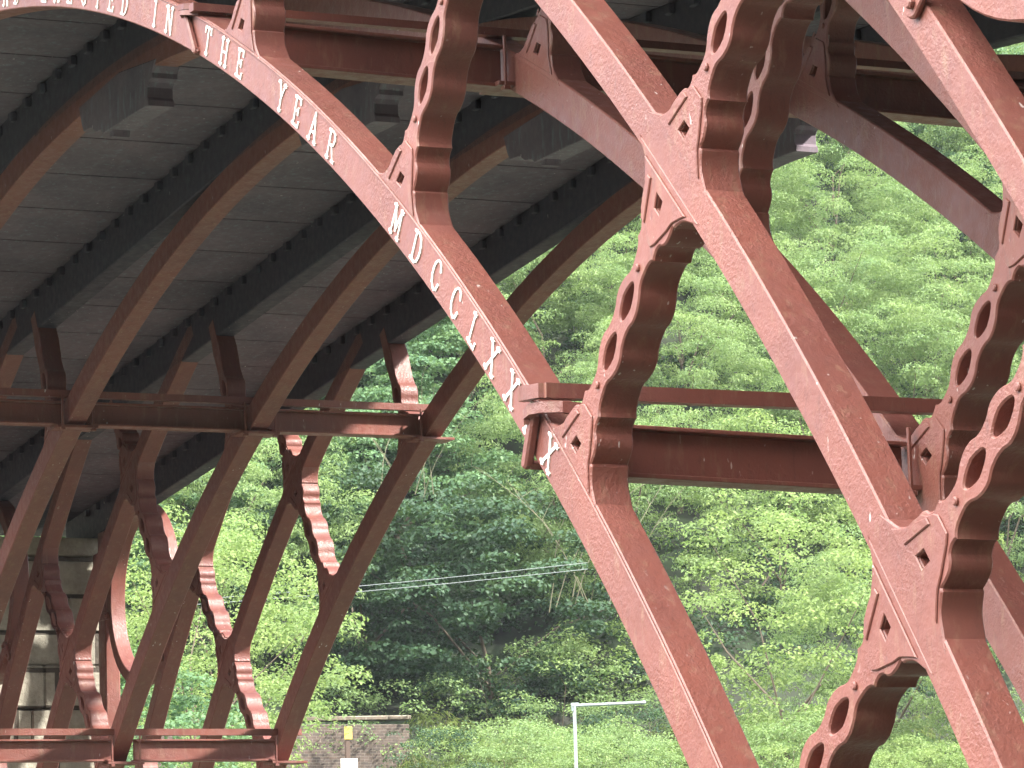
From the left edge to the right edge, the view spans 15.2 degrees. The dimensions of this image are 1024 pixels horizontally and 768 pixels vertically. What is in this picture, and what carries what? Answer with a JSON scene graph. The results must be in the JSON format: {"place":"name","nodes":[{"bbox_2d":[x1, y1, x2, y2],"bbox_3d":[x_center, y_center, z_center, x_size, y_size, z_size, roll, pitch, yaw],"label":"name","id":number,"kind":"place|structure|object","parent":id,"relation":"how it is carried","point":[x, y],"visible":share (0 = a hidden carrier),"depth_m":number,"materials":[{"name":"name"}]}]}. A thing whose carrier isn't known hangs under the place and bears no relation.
{"place":"outdoors","nodes":[
{"label":"outdoors","id":0,"kind":"place"},
{"bbox_2d":[197,569,586,604],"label":"overhead cable","id":1,"kind":"object","parent":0,"point":[439,584],"visible":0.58,"depth_m":82.38,"materials":[{"name":"grey metal"}]},
{"bbox_2d":[222,563,582,597],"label":"overhead cable","id":2,"kind":"object","parent":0,"point":[451,577],"visible":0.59,"depth_m":82.49,"materials":[{"name":"grey metal"}]},
{"bbox_2d":[2,44,1023,767],"bbox_3d":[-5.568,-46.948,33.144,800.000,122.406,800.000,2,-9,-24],"label":"ground","id":3,"kind":"structure","parent":0,"point":[496,646],"depth_m":109.69,"materials":[{"name":"green plant"}]},
{"bbox_2d":[0,536,99,767],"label":"stone abutment","id":4,"kind":"object","parent":3,"relation":"on","point":[42,673],"visible":0.2,"depth_m":42.99,"materials":[{"name":"stone"}]},
{"bbox_2d":[62,504,186,638],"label":"broadleaf tree","id":5,"kind":"object","parent":3,"relation":"on","point":[142,551],"visible":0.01,"depth_m":100.68,"materials":[{"name":"green plant"}]},
{"bbox_2d":[120,645,271,767],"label":"broadleaf tree","id":6,"kind":"object","parent":3,"relation":"on","point":[184,701],"visible":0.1,"depth_m":57.80,"materials":[{"name":"green plant"}]},
{"bbox_2d":[132,438,279,581],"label":"broadleaf tree","id":7,"kind":"object","parent":3,"relation":"on","point":[231,503],"visible":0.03,"depth_m":105.96,"materials":[{"name":"green plant"}]},
{"bbox_2d":[120,516,371,767],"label":"young tree","id":8,"kind":"object","parent":3,"relation":"on","point":[274,692],"visible":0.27,"depth_m":62.73,"materials":[{"name":"green plant"}]},
{"bbox_2d":[120,504,373,767],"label":"young tree","id":9,"kind":"object","parent":3,"relation":"on","point":[351,618],"visible":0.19,"depth_m":75.45,"materials":[{"name":"green plant"}]},
{"bbox_2d":[125,437,377,684],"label":"feathery tree","id":10,"kind":"object","parent":3,"relation":"on","point":[259,473],"visible":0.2,"depth_m":101.76,"materials":[{"name":"green plant"}]},
{"bbox_2d":[164,399,371,574],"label":"feathery tree","id":11,"kind":"object","parent":3,"relation":"on","point":[280,476],"visible":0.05,"depth_m":106.88,"materials":[{"name":"green plant"}]},
{"bbox_2d":[142,715,410,767],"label":"brick wall","id":12,"kind":"structure","parent":3,"relation":"on","point":[369,754],"depth_m":100.27,"materials":[{"name":"brick"}]},
{"bbox_2d":[237,675,386,753],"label":"scrub bush","id":13,"kind":"object","parent":3,"relation":"on","point":[338,690],"visible":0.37,"depth_m":101.20,"materials":[{"name":"green plant"}]},
{"bbox_2d":[344,726,351,757],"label":"post sign","id":14,"kind":"object","parent":3,"relation":"on","point":[347,738],"visible":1,"depth_m":99.64,"materials":[{"name":"yellow metal"}]},
{"bbox_2d":[341,758,357,767],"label":"white board","id":15,"kind":"object","parent":3,"relation":"on","point":[349,762],"visible":1,"depth_m":99.19,"materials":[{"name":"paint"}]},
{"bbox_2d":[213,457,519,693],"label":"shaded tree","id":16,"kind":"object","parent":3,"relation":"on","point":[370,478],"visible":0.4,"depth_m":104.34,"materials":[{"name":"green plant"}]},
{"bbox_2d":[261,326,472,469],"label":"broadleaf tree","id":17,"kind":"object","parent":3,"relation":"on","point":[381,378],"visible":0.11,"depth_m":113.15,"materials":[{"name":"green plant"}]},
{"bbox_2d":[261,383,533,584],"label":"broadleaf tree","id":18,"kind":"object","parent":3,"relation":"on","point":[454,480],"visible":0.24,"depth_m":109.09,"materials":[{"name":"green plant"}]},
{"bbox_2d":[317,581,513,703],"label":"scrub bush","id":19,"kind":"object","parent":3,"relation":"on","point":[455,596],"visible":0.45,"depth_m":104.78,"materials":[{"name":"green plant"}]},
{"bbox_2d":[333,669,503,762],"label":"scrub bush","id":20,"kind":"object","parent":3,"relation":"on","point":[410,710],"visible":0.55,"depth_m":102.08,"materials":[{"name":"green plant"}]},
{"bbox_2d":[386,321,450,368],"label":"broadleaf tree","id":21,"kind":"object","parent":3,"relation":"on","point":[426,336],"depth_m":119.31,"materials":[{"name":"green plant"}]},
{"bbox_2d":[351,373,491,496],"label":"bare shrub","id":22,"kind":"object","parent":3,"relation":"on","point":[425,462],"visible":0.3,"depth_m":103.25,"materials":[{"name":"brown plant"}]},
{"bbox_2d":[376,725,497,767],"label":"scrub bush","id":23,"kind":"object","parent":3,"relation":"on","point":[429,734],"visible":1,"depth_m":92.93,"materials":[{"name":"green plant"}]},
{"bbox_2d":[322,316,565,488],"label":"broadleaf tree","id":24,"kind":"object","parent":3,"relation":"on","point":[434,345],"visible":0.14,"depth_m":113.81,"materials":[{"name":"green plant"}]},
{"bbox_2d":[397,723,516,767],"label":"scrub bush","id":25,"kind":"object","parent":3,"relation":"on","point":[450,754],"visible":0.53,"depth_m":98.93,"materials":[{"name":"green plant"}]},
{"bbox_2d":[403,657,562,743],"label":"scrub bush","id":26,"kind":"object","parent":3,"relation":"on","point":[476,673],"visible":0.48,"depth_m":103.28,"materials":[{"name":"green plant"}]},
{"bbox_2d":[346,476,627,716],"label":"shaded tree","id":27,"kind":"object","parent":3,"relation":"on","point":[482,512],"visible":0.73,"depth_m":104.17,"materials":[{"name":"green plant"}]},
{"bbox_2d":[0,0,1023,767],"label":"iron bridge","id":28,"kind":"structure","parent":3,"relation":"on","point":[232,232],"depth_m":22.43,"materials":[{"name":"red metal"}]},
{"bbox_2d":[432,244,594,357],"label":"feathery tree","id":29,"kind":"object","parent":3,"relation":"on","point":[563,309],"visible":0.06,"depth_m":121.31,"materials":[{"name":"green plant"}]},
{"bbox_2d":[464,724,566,767],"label":"scrub bush","id":30,"kind":"object","parent":3,"relation":"on","point":[501,763],"visible":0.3,"depth_m":98.42,"materials":[{"name":"green plant"}]},
{"bbox_2d":[453,716,592,767],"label":"scrub bush","id":31,"kind":"object","parent":3,"relation":"on","point":[501,736],"visible":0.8,"depth_m":94.83,"materials":[{"name":"green plant"}]},
{"bbox_2d":[439,232,634,404],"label":"feathery tree","id":32,"kind":"object","parent":3,"relation":"on","point":[598,273],"visible":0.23,"depth_m":117.30,"materials":[{"name":"green plant"}]},
{"bbox_2d":[481,720,606,767],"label":"scrub bush","id":33,"kind":"object","parent":3,"relation":"on","point":[536,734],"visible":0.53,"depth_m":96.24,"materials":[{"name":"green plant"}]},
{"bbox_2d":[441,626,652,745],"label":"scrub bush","id":34,"kind":"object","parent":3,"relation":"on","point":[561,651],"visible":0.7,"depth_m":103.61,"materials":[{"name":"green plant"}]},
{"bbox_2d":[473,690,627,765],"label":"scrub bush","id":35,"kind":"object","parent":3,"relation":"on","point":[536,707],"visible":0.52,"depth_m":99.71,"materials":[{"name":"green plant"}]},
{"bbox_2d":[434,361,668,586],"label":"feathery tree","id":36,"kind":"object","parent":3,"relation":"on","point":[499,426],"visible":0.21,"depth_m":110.15,"materials":[{"name":"green plant"}]},
{"bbox_2d":[514,749,591,767],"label":"scrub bush","id":37,"kind":"object","parent":3,"relation":"on","point":[571,753],"visible":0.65,"depth_m":92.59,"materials":[{"name":"green plant"}]},
{"bbox_2d":[500,725,615,767],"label":"scrub bush","id":38,"kind":"object","parent":3,"relation":"on","point":[546,749],"visible":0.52,"depth_m":94.10,"materials":[{"name":"green plant"}]},
{"bbox_2d":[524,736,609,766],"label":"scrub bush","id":39,"kind":"object","parent":3,"relation":"on","point":[555,753],"visible":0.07,"depth_m":100.20,"materials":[{"name":"green plant"}]},
{"bbox_2d":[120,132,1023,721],"bbox_3d":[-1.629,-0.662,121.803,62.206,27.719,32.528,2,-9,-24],"label":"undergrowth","id":40,"kind":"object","parent":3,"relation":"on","point":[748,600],"visible":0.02,"depth_m":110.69,"materials":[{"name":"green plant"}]},
{"bbox_2d":[471,453,685,612],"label":"bare shrub","id":41,"kind":"object","parent":3,"relation":"on","point":[576,577],"visible":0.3,"depth_m":104.76,"materials":[{"name":"brown plant"}]},
{"bbox_2d":[537,741,622,767],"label":"scrub bush","id":42,"kind":"object","parent":3,"relation":"on","point":[589,758],"visible":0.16,"depth_m":96.90,"materials":[{"name":"green plant"}]},
{"bbox_2d":[540,738,626,767],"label":"scrub bush","id":43,"kind":"object","parent":3,"relation":"on","point":[612,758],"visible":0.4,"depth_m":94.11,"materials":[{"name":"green plant"}]},
{"bbox_2d":[519,615,653,715],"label":"scrub bush","id":44,"kind":"object","parent":3,"relation":"on","point":[623,646],"visible":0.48,"depth_m":105.34,"materials":[{"name":"green plant"}]},
{"bbox_2d":[522,726,654,767],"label":"scrub bush","id":45,"kind":"object","parent":3,"relation":"on","point":[588,744],"visible":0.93,"depth_m":91.01,"materials":[{"name":"green plant"}]},
{"bbox_2d":[498,213,716,350],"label":"feathery tree","id":46,"kind":"object","parent":3,"relation":"on","point":[638,227],"visible":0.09,"depth_m":121.64,"materials":[{"name":"green plant"}]},
{"bbox_2d":[551,725,664,767],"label":"scrub bush","id":47,"kind":"object","parent":3,"relation":"on","point":[619,742],"visible":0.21,"depth_m":98.26,"materials":[{"name":"green plant"}]},
{"bbox_2d":[571,701,645,767],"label":"galvanised frame","id":48,"kind":"object","parent":3,"relation":"on","point":[573,706],"visible":1,"depth_m":88.69,"materials":[{"name":"metal"}]},
{"bbox_2d":[560,714,680,767],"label":"scrub bush","id":49,"kind":"object","parent":3,"relation":"on","point":[617,733],"visible":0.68,"depth_m":93.47,"materials":[{"name":"green plant"}]},
{"bbox_2d":[570,705,672,767],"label":"scrub bush","id":50,"kind":"object","parent":3,"relation":"on","point":[598,719],"visible":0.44,"depth_m":98.91,"materials":[{"name":"green plant"}]},
{"bbox_2d":[479,401,774,606],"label":"feathery tree","id":51,"kind":"object","parent":3,"relation":"on","point":[540,525],"visible":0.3,"depth_m":108.60,"materials":[{"name":"green plant"}]},
{"bbox_2d":[571,685,686,767],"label":"scrub bush","id":52,"kind":"object","parent":3,"relation":"on","point":[645,698],"visible":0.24,"depth_m":101.40,"materials":[{"name":"green plant"}]},
{"bbox_2d":[592,740,670,767],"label":"scrub bush","id":53,"kind":"object","parent":3,"relation":"on","point":[628,751],"visible":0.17,"depth_m":99.01,"materials":[{"name":"green plant"}]},
{"bbox_2d":[596,733,684,767],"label":"scrub bush","id":54,"kind":"object","parent":3,"relation":"on","point":[616,762],"visible":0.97,"depth_m":91.16,"materials":[{"name":"green plant"}]},
{"bbox_2d":[615,747,686,767],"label":"scrub bush","id":55,"kind":"object","parent":3,"relation":"on","point":[682,763],"visible":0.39,"depth_m":94.59,"materials":[{"name":"green plant"}]},
{"bbox_2d":[563,230,769,389],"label":"feathery tree","id":56,"kind":"object","parent":3,"relation":"on","point":[709,283],"visible":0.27,"depth_m":118.80,"materials":[{"name":"green plant"}]},
{"bbox_2d":[648,741,685,767],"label":"scrub bush","id":57,"kind":"object","parent":3,"relation":"on","point":[675,751],"visible":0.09,"depth_m":99.48,"materials":[{"name":"green plant"}]},
{"bbox_2d":[564,295,776,513],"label":"feathery tree","id":58,"kind":"object","parent":3,"relation":"on","point":[716,327],"visible":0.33,"depth_m":114.29,"materials":[{"name":"green plant"}]},
{"bbox_2d":[396,708,968,767],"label":"rough grass","id":59,"kind":"structure","parent":3,"relation":"on","point":[428,720],"depth_m":102.29,"materials":[{"name":"green plant"}]},
{"bbox_2d":[627,158,828,316],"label":"feathery tree","id":60,"kind":"object","parent":3,"relation":"on","point":[808,181],"visible":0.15,"depth_m":125.58,"materials":[{"name":"green plant"}]},
{"bbox_2d":[668,704,800,766],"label":"scrub bush","id":61,"kind":"object","parent":3,"relation":"on","point":[761,705],"visible":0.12,"depth_m":100.80,"materials":[{"name":"green plant"}]},
{"bbox_2d":[687,718,796,767],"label":"scrub bush","id":62,"kind":"object","parent":3,"relation":"on","point":[762,739],"visible":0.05,"depth_m":103.19,"materials":[{"name":"green plant"}]},
{"bbox_2d":[644,407,871,633],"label":"young tree","id":63,"kind":"object","parent":3,"relation":"on","point":[738,422],"visible":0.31,"depth_m":109.81,"materials":[{"name":"green plant"}]},
{"bbox_2d":[741,720,806,767],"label":"scrub bush","id":64,"kind":"object","parent":3,"relation":"on","point":[749,733],"visible":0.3,"depth_m":95.51,"materials":[{"name":"green plant"}]},
{"bbox_2d":[678,489,872,767],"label":"young tree","id":65,"kind":"object","parent":3,"relation":"on","point":[771,518],"visible":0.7,"depth_m":98.20,"materials":[{"name":"green plant"}]},
{"bbox_2d":[751,741,800,767],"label":"scrub bush","id":66,"kind":"object","parent":3,"relation":"on","point":[778,755],"visible":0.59,"depth_m":92.23,"materials":[{"name":"green plant"}]},
{"bbox_2d":[705,347,900,539],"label":"feathery tree","id":67,"kind":"object","parent":3,"relation":"on","point":[779,381],"visible":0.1,"depth_m":115.28,"materials":[{"name":"green plant"}]},
{"bbox_2d":[740,708,875,767],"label":"scrub bush","id":68,"kind":"object","parent":3,"relation":"on","point":[780,724],"visible":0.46,"depth_m":95.37,"materials":[{"name":"green plant"}]},
{"bbox_2d":[770,131,847,205],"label":"feathery tree","id":69,"kind":"object","parent":3,"relation":"on","point":[829,151],"visible":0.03,"depth_m":131.13,"materials":[{"name":"green plant"}]},
{"bbox_2d":[753,717,878,767],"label":"scrub bush","id":70,"kind":"object","parent":3,"relation":"on","point":[798,728],"visible":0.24,"depth_m":94.28,"materials":[{"name":"green plant"}]},
{"bbox_2d":[751,709,880,767],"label":"scrub bush","id":71,"kind":"object","parent":3,"relation":"on","point":[776,720],"visible":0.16,"depth_m":98.34,"materials":[{"name":"green plant"}]},
{"bbox_2d":[682,225,950,410],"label":"feathery tree","id":72,"kind":"object","parent":3,"relation":"on","point":[825,292],"visible":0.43,"depth_m":120.32,"materials":[{"name":"green plant"}]},
{"bbox_2d":[767,705,896,767],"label":"scrub bush","id":73,"kind":"object","parent":3,"relation":"on","point":[781,756],"visible":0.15,"depth_m":99.26,"materials":[{"name":"green plant"}]},
{"bbox_2d":[781,743,902,766],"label":"scrub bush","id":74,"kind":"object","parent":3,"relation":"on","point":[803,746],"visible":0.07,"depth_m":102.23,"materials":[{"name":"green plant"}]},
{"bbox_2d":[771,121,922,260],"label":"feathery tree","id":75,"kind":"object","parent":3,"relation":"on","point":[856,201],"visible":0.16,"depth_m":133.31,"materials":[{"name":"green plant"}]},
{"bbox_2d":[769,142,949,342],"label":"feathery tree","id":76,"kind":"object","parent":3,"relation":"on","point":[880,214],"visible":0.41,"depth_m":126.33,"materials":[{"name":"green plant"}]},
{"bbox_2d":[758,281,970,497],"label":"feathery tree","id":77,"kind":"object","parent":3,"relation":"on","point":[946,318],"visible":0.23,"depth_m":117.77,"materials":[{"name":"green plant"}]},
{"bbox_2d":[750,521,995,767],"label":"feathery tree","id":78,"kind":"object","parent":3,"relation":"on","point":[837,678],"visible":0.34,"depth_m":101.86,"materials":[{"name":"green plant"}]},
{"bbox_2d":[817,122,947,150],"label":"feathery tree","id":79,"kind":"object","parent":3,"relation":"on","point":[923,140],"depth_m":144.85,"materials":[{"name":"green plant"}]},
{"bbox_2d":[805,122,981,197],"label":"feathery tree","id":80,"kind":"object","parent":3,"relation":"on","point":[948,130],"visible":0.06,"depth_m":138.26,"materials":[{"name":"green plant"}]},
{"bbox_2d":[785,417,1004,616],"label":"young tree","id":81,"kind":"object","parent":3,"relation":"on","point":[853,522],"visible":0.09,"depth_m":112.72,"materials":[{"name":"green plant"}]},
{"bbox_2d":[870,749,925,767],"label":"scrub bush","id":82,"kind":"object","parent":3,"relation":"on","point":[905,765],"visible":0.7,"depth_m":92.96,"materials":[{"name":"green plant"}]},
{"bbox_2d":[870,737,936,767],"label":"scrub bush","id":83,"kind":"object","parent":3,"relation":"on","point":[905,752],"visible":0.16,"depth_m":100.64,"materials":[{"name":"green plant"}]},
{"bbox_2d":[875,733,967,767],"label":"scrub bush","id":84,"kind":"object","parent":3,"relation":"on","point":[899,742],"visible":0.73,"depth_m":97.02,"materials":[{"name":"green plant"}]},
{"bbox_2d":[821,221,1022,422],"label":"feathery tree","id":85,"kind":"object","parent":3,"relation":"on","point":[963,263],"visible":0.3,"depth_m":121.73,"materials":[{"name":"green plant"}]},
{"bbox_2d":[878,742,967,767],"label":"scrub bush","id":86,"kind":"object","parent":3,"relation":"on","point":[956,761],"visible":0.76,"depth_m":94.61,"materials":[{"name":"green plant"}]},
{"bbox_2d":[849,144,1002,297],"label":"feathery tree","id":87,"kind":"object","parent":3,"relation":"on","point":[971,168],"visible":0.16,"depth_m":132.04,"materials":[{"name":"green plant"}]},
{"bbox_2d":[893,735,960,766],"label":"scrub bush","id":88,"kind":"object","parent":3,"relation":"on","point":[940,751],"visible":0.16,"depth_m":103.73,"materials":[{"name":"green plant"}]},
{"bbox_2d":[856,187,1002,361],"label":"feathery tree","id":89,"kind":"object","parent":3,"relation":"on","point":[923,206],"visible":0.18,"depth_m":128.30,"materials":[{"name":"green plant"}]},
{"bbox_2d":[836,45,1023,206],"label":"broadleaf tree","id":90,"kind":"object","parent":3,"relation":"on","point":[916,131],"visible":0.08,"depth_m":140.23,"materials":[{"name":"green plant"}]},
{"bbox_2d":[891,739,968,767],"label":"scrub bush","id":91,"kind":"object","parent":3,"relation":"on","point":[949,749],"visible":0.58,"depth_m":95.75,"materials":[{"name":"green plant"}]},
{"bbox_2d":[926,729,962,767],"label":"scrub bush","id":92,"kind":"object","parent":3,"relation":"on","point":[945,757],"visible":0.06,"depth_m":102.56,"materials":[{"name":"green plant"}]},
{"bbox_2d":[909,42,1023,158],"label":"feathery tree","id":93,"kind":"object","parent":3,"relation":"on","point":[1005,47],"visible":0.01,"depth_m":148.46,"materials":[{"name":"green plant"}]},
{"bbox_2d":[911,354,1023,534],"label":"feathery tree","id":94,"kind":"object","parent":3,"relation":"on","point":[947,386],"visible":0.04,"depth_m":119.35,"materials":[{"name":"green plant"}]},
{"bbox_2d":[919,415,1023,581],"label":"feathery tree","id":95,"kind":"object","parent":3,"relation":"on","point":[1011,544],"visible":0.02,"depth_m":112.53,"materials":[{"name":"green plant"}]},
{"bbox_2d":[937,42,1023,171],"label":"feathery tree","id":96,"kind":"object","parent":3,"relation":"on","point":[957,135],"visible":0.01,"depth_m":143.22,"materials":[{"name":"green plant"}]},
{"bbox_2d":[938,259,1023,372],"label":"feathery tree","id":97,"kind":"object","parent":3,"relation":"on","point":[1022,343],"visible":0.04,"depth_m":124.44,"materials":[{"name":"green plant"}]},
{"bbox_2d":[972,167,1002,269],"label":"broadleaf tree","id":98,"kind":"object","parent":3,"relation":"on","point":[991,170],"visible":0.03,"depth_m":137.97,"materials":[{"name":"green plant"}]},
{"bbox_2d":[963,250,1023,342],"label":"feathery tree","id":99,"kind":"object","parent":3,"relation":"on","point":[979,256],"visible":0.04,"depth_m":130.31,"materials":[{"name":"green plant"}]},
{"bbox_2d":[988,580,1023,712],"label":"feathery tree","id":100,"kind":"object","parent":3,"relation":"on","point":[1012,687],"visible":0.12,"depth_m":100.87,"materials":[{"name":"green plant"}]}
]}

